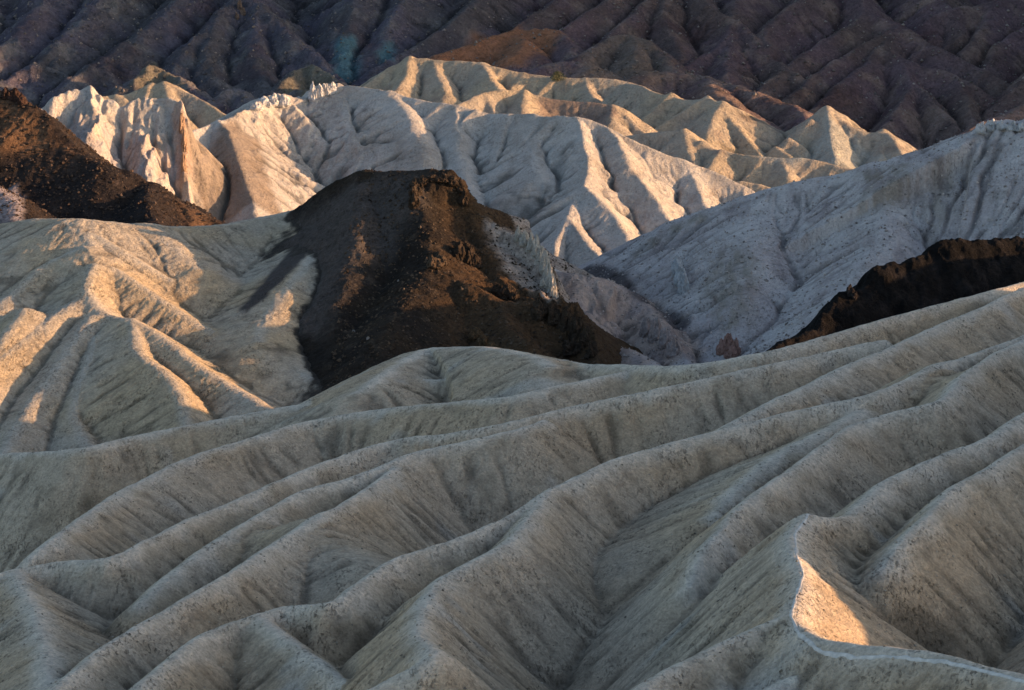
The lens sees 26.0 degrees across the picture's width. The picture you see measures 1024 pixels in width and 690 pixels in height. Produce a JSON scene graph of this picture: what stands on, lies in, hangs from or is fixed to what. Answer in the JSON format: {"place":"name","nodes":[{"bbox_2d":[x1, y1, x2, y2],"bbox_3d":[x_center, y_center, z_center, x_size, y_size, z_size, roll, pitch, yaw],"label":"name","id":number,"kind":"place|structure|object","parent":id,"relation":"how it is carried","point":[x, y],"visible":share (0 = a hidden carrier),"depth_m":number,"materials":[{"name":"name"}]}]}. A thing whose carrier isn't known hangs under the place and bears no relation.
{"place":"outdoors","nodes":[
{"label":"outdoors","id":0,"kind":"place"},
{"bbox_2d":[0,91,322,453],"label":"hill","id":1,"kind":"structure","parent":0,"point":[111,331],"depth_m":439.72,"materials":[{"name":"beige stone"}]},
{"bbox_2d":[0,87,27,105],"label":"rock pinnacle","id":2,"kind":"object","parent":1,"relation":"on","point":[15,95],"visible":1,"depth_m":553.60,"materials":[{"name":"brown stone"}]},
{"bbox_2d":[0,90,226,225],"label":"rubble","id":3,"kind":"object","parent":1,"relation":"on","point":[95,177],"visible":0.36,"depth_m":532.42,"materials":[{"name":"brown stone"}]},
{"bbox_2d":[41,83,754,266],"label":"white ridge","id":4,"kind":"structure","parent":0,"point":[576,191],"depth_m":624.55,"materials":[{"name":"beige stone"}]},
{"bbox_2d":[179,112,187,172],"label":"rock pillar","id":5,"kind":"object","parent":4,"relation":"on","point":[184,147],"visible":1,"depth_m":598.76,"materials":[{"name":"beige stone"}]},
{"bbox_2d":[249,93,291,111],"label":"rock outcrop","id":6,"kind":"object","parent":4,"relation":"on","point":[274,100],"visible":1,"depth_m":669.15,"materials":[{"name":"beige stone"}]},
{"bbox_2d":[308,81,336,102],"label":"rock outcrop","id":7,"kind":"object","parent":4,"relation":"on","point":[318,93],"visible":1,"depth_m":682.08,"materials":[{"name":"beige stone"}]},
{"bbox_2d":[277,169,642,392],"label":"dark hill","id":8,"kind":"structure","parent":0,"point":[323,218],"depth_m":447.52,"materials":[{"name":"brown stone"}]},
{"bbox_2d":[426,254,446,268],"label":"rock outcrop","id":9,"kind":"object","parent":8,"relation":"on","point":[438,261],"visible":1,"depth_m":446.34,"materials":[{"name":"brown stone"}]},
{"bbox_2d":[407,174,468,209],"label":"rock outcrop","id":10,"kind":"object","parent":8,"relation":"on","point":[416,184],"visible":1,"depth_m":471.71,"materials":[{"name":"brown stone"}]},
{"bbox_2d":[327,168,606,385],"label":"rubble","id":11,"kind":"object","parent":8,"relation":"on","point":[423,306],"visible":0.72,"depth_m":442.57,"materials":[{"name":"brown stone"}]},
{"bbox_2d":[453,240,483,269],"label":"rock outcrop","id":12,"kind":"object","parent":8,"relation":"on","point":[465,253],"visible":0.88,"depth_m":455.50,"materials":[{"name":"brown stone"}]},
{"bbox_2d":[468,327,498,347],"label":"rock outcrop","id":13,"kind":"object","parent":8,"relation":"on","point":[478,335],"visible":0.73,"depth_m":423.47,"materials":[{"name":"brown stone"}]},
{"bbox_2d":[490,282,519,301],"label":"rock outcrop","id":14,"kind":"object","parent":8,"relation":"on","point":[507,291],"visible":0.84,"depth_m":444.06,"materials":[{"name":"brown stone"}]},
{"bbox_2d":[514,226,521,241],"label":"rock spire","id":15,"kind":"object","parent":8,"relation":"on","point":[518,234],"visible":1,"depth_m":464.13,"materials":[{"name":"grey stone"}]},
{"bbox_2d":[519,229,528,246],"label":"rock spire","id":16,"kind":"object","parent":8,"relation":"on","point":[523,239],"visible":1,"depth_m":462.65,"materials":[{"name":"grey stone"}]},
{"bbox_2d":[525,232,533,252],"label":"rock spire","id":17,"kind":"object","parent":8,"relation":"on","point":[529,245],"visible":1,"depth_m":461.31,"materials":[{"name":"grey stone"}]},
{"bbox_2d":[531,234,539,258],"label":"rock spire","id":18,"kind":"object","parent":8,"relation":"on","point":[535,245],"visible":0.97,"depth_m":459.96,"materials":[{"name":"grey stone"}]},
{"bbox_2d":[536,245,543,262],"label":"rock spire","id":19,"kind":"object","parent":8,"relation":"on","point":[539,253],"visible":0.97,"depth_m":458.29,"materials":[{"name":"grey stone"}]},
{"bbox_2d":[539,277,545,288],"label":"rock spire","id":20,"kind":"object","parent":8,"relation":"on","point":[542,284],"visible":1,"depth_m":450.23,"materials":[{"name":"grey stone"}]},
{"bbox_2d":[539,250,550,275],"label":"rock spire","id":21,"kind":"object","parent":8,"relation":"on","point":[543,261],"visible":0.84,"depth_m":455.43,"materials":[{"name":"grey stone"}]},
{"bbox_2d":[542,259,552,277],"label":"rock spire","id":22,"kind":"object","parent":8,"relation":"on","point":[548,266],"visible":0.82,"depth_m":452.79,"materials":[{"name":"grey stone"}]},
{"bbox_2d":[545,268,556,290],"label":"rock spire","id":23,"kind":"object","parent":8,"relation":"on","point":[548,277],"visible":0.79,"depth_m":449.89,"materials":[{"name":"grey stone"}]},
{"bbox_2d":[547,276,554,292],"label":"rock spire","id":24,"kind":"object","parent":8,"relation":"on","point":[551,284],"visible":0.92,"depth_m":447.43,"materials":[{"name":"grey stone"}]},
{"bbox_2d":[549,283,558,298],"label":"rock spire","id":25,"kind":"object","parent":8,"relation":"on","point":[553,292],"visible":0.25,"depth_m":444.43,"materials":[{"name":"beige stone"}]},
{"bbox_2d":[531,293,598,360],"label":"rock outcrop","id":26,"kind":"object","parent":8,"relation":"on","point":[565,320],"visible":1,"depth_m":428.85,"materials":[{"name":"brown stone"}]},
{"bbox_2d":[102,56,915,191],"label":"tan hills","id":27,"kind":"structure","parent":0,"point":[740,146],"depth_m":760.06,"materials":[{"name":"beige stone"}]},
{"bbox_2d":[550,71,565,81],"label":"bush","id":28,"kind":"object","parent":27,"relation":"on","point":[556,74],"visible":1,"depth_m":827.07,"materials":[{"name":"green plant"}]},
{"bbox_2d":[0,282,1023,689],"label":"badland hills","id":29,"kind":"structure","parent":0,"point":[498,472],"depth_m":218.86,"materials":[{"name":"soil"}]},
{"bbox_2d":[0,282,1023,689],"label":"rubble","id":30,"kind":"object","parent":29,"relation":"on","point":[528,522],"visible":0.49,"depth_m":209.86,"materials":[{"name":"stone"}]},
{"bbox_2d":[789,514,1023,682],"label":"path","id":31,"kind":"structure","parent":29,"relation":"on","point":[848,655],"depth_m":140.44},
{"bbox_2d":[0,0,1023,149],"bbox_3d":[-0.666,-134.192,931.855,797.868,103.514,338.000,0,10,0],"label":"mountains","id":32,"kind":"structure","parent":0,"point":[784,113],"depth_m":924.47,"materials":[{"name":"brown stone"}]},
{"bbox_2d":[235,0,245,19],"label":"rock outcrop","id":33,"kind":"object","parent":32,"relation":"on","point":[241,9],"visible":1,"depth_m":954.40,"materials":[{"name":"brown stone"}]},
{"bbox_2d":[0,0,1023,147],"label":"rubble","id":34,"kind":"object","parent":32,"relation":"on","point":[605,69],"visible":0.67,"depth_m":919.70,"materials":[{"name":"brown stone"}]},
{"bbox_2d":[554,119,1023,365],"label":"white hill","id":35,"kind":"structure","parent":0,"point":[925,177],"depth_m":462.24,"materials":[{"name":"grey stone"}]},
{"bbox_2d":[639,316,680,358],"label":"rock outcrop","id":36,"kind":"object","parent":35,"relation":"on","point":[653,330],"visible":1,"depth_m":441.08,"materials":[{"name":"grey stone"}]},
{"bbox_2d":[671,255,689,294],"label":"rock outcrop","id":37,"kind":"object","parent":35,"relation":"on","point":[680,278],"visible":1,"depth_m":467.98,"materials":[{"name":"grey stone"}]},
{"bbox_2d":[716,333,740,358],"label":"rock outcrop","id":38,"kind":"object","parent":35,"relation":"on","point":[727,347],"visible":0.9,"depth_m":434.11,"materials":[{"name":"brown stone"}]},
{"bbox_2d":[570,120,1023,365],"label":"rubble","id":39,"kind":"object","parent":35,"relation":"on","point":[816,260],"visible":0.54,"depth_m":460.35,"materials":[{"name":"grey stone"}]},
{"bbox_2d":[975,118,1023,134],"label":"rock outcrop","id":40,"kind":"object","parent":35,"relation":"on","point":[981,128],"visible":1,"depth_m":470.16,"materials":[{"name":"grey stone"}]},
{"bbox_2d":[754,235,1023,353],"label":"dark rock ridge","id":41,"kind":"object","parent":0,"point":[943,271],"visible":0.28,"depth_m":401.25,"materials":[{"name":"brown stone"}]},
{"bbox_2d":[846,284,857,299],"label":"rock pinnacle","id":42,"kind":"object","parent":41,"relation":"on","point":[851,292],"visible":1,"depth_m":395.42,"materials":[{"name":"brown stone"}]}
]}

